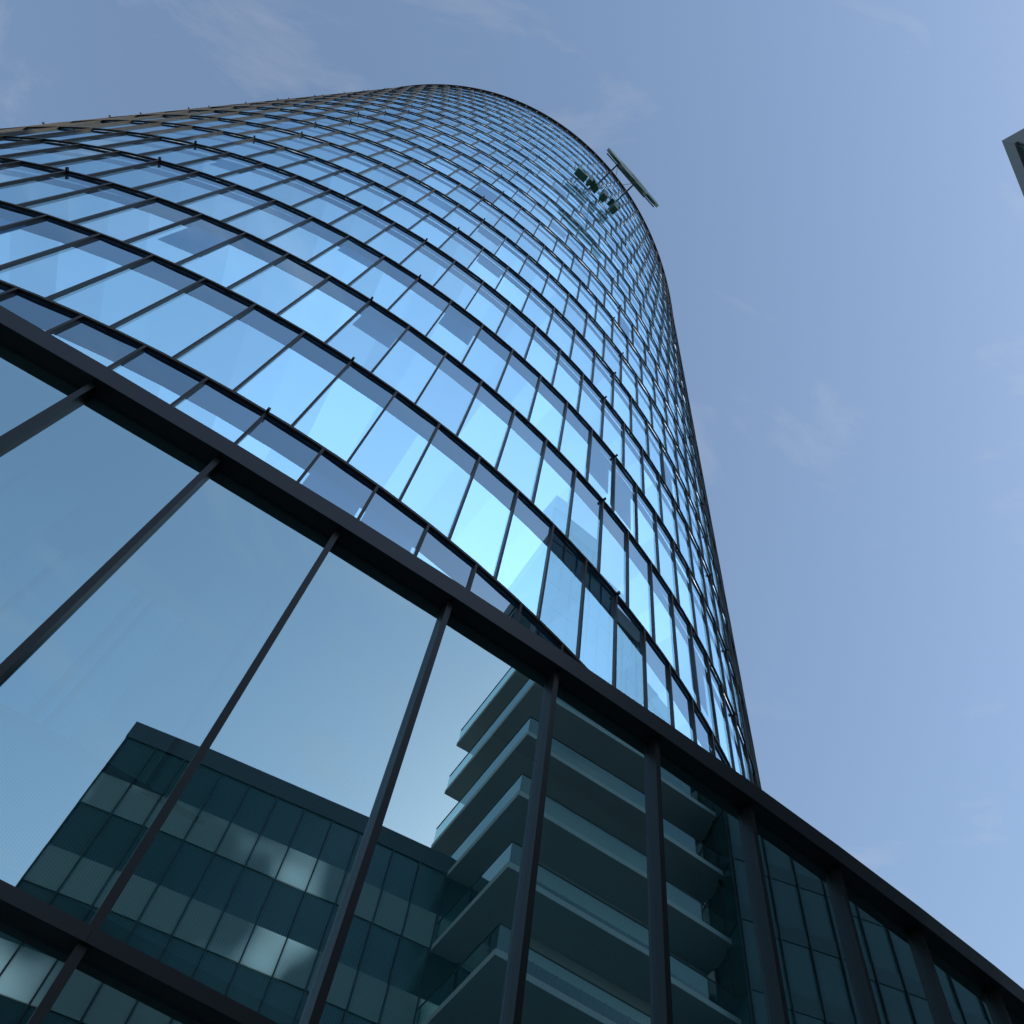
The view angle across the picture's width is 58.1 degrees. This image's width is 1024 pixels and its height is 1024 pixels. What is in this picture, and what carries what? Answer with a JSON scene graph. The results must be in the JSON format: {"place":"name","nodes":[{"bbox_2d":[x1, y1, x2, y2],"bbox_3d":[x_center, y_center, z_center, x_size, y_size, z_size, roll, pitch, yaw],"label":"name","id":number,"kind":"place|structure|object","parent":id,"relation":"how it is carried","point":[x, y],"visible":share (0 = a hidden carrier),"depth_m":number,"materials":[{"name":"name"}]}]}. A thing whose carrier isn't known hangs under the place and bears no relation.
{"place":"outdoors","nodes":[
{"label":"outdoors","id":0,"kind":"place"},
{"bbox_2d":[0,305,1023,1023],"bbox_3d":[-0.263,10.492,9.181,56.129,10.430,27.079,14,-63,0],"label":"podium frames","id":1,"kind":"structure","parent":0,"point":[74,935],"depth_m":9.52,"materials":[{"name":"black metal"}]},
{"bbox_2d":[0,340,1023,1023],"bbox_3d":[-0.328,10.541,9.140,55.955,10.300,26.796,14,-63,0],"label":"glass panes","id":2,"kind":"structure","parent":1,"relation":"in","point":[120,684],"depth_m":7.70,"materials":[{"name":"blue glass"}]},
{"bbox_2d":[0,0,1023,988],"label":"sky","id":3,"kind":"structure","parent":0,"point":[836,228],"materials":[{"name":"blue"}]},
{"label":"ground","id":4,"kind":"structure","parent":0,"visible":0},
{"bbox_2d":[1002,128,1023,195],"bbox_3d":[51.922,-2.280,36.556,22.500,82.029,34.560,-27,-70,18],"label":"building","id":5,"kind":"structure","parent":4,"relation":"on","point":[1014,152],"depth_m":70.43,"materials":[{"name":"grey"}]},
{"bbox_3d":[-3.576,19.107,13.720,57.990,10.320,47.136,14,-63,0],"label":"podium","id":6,"kind":"object","parent":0,"visible":0},
{"bbox_2d":[23,89,729,748],"bbox_3d":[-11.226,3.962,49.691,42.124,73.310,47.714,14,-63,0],"label":"window panes","id":7,"kind":"structure","parent":6,"relation":"on","point":[297,377],"depth_m":15.96,"materials":[{"name":"blue glass"}]},
{"bbox_2d":[0,84,761,788],"bbox_3d":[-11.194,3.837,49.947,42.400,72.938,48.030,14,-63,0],"label":"window frames","id":8,"kind":"structure","parent":7,"relation":"attached to","point":[322,98],"depth_m":22.41,"materials":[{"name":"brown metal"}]},
{"bbox_2d":[0,86,754,783],"bbox_3d":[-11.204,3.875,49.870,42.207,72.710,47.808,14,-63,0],"label":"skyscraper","id":9,"kind":"structure","parent":8,"relation":"in","point":[248,344],"depth_m":19.38,"materials":[{"name":"blue glass"}]},
{"bbox_2d":[576,153,653,213],"bbox_3d":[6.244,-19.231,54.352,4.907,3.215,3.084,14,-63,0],"label":"sign struts","id":10,"kind":"object","parent":8,"relation":"attached to","point":[625,175],"visible":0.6,"depth_m":54.88,"materials":[{"name":"black metal"}]},
{"bbox_2d":[574,148,658,214],"bbox_3d":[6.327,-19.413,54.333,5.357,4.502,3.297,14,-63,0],"label":"sign","id":11,"kind":"object","parent":10,"relation":"attached to","point":[594,185],"visible":1,"depth_m":53.64,"materials":[{"name":"black metal"}]},
{"bbox_2d":[270,101,687,600],"bbox_3d":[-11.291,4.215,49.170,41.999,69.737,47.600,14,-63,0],"label":"tower blinds","id":12,"kind":"object","parent":7,"relation":"in","point":[473,591],"depth_m":13.29,"materials":[{"name":"white"}]}
]}

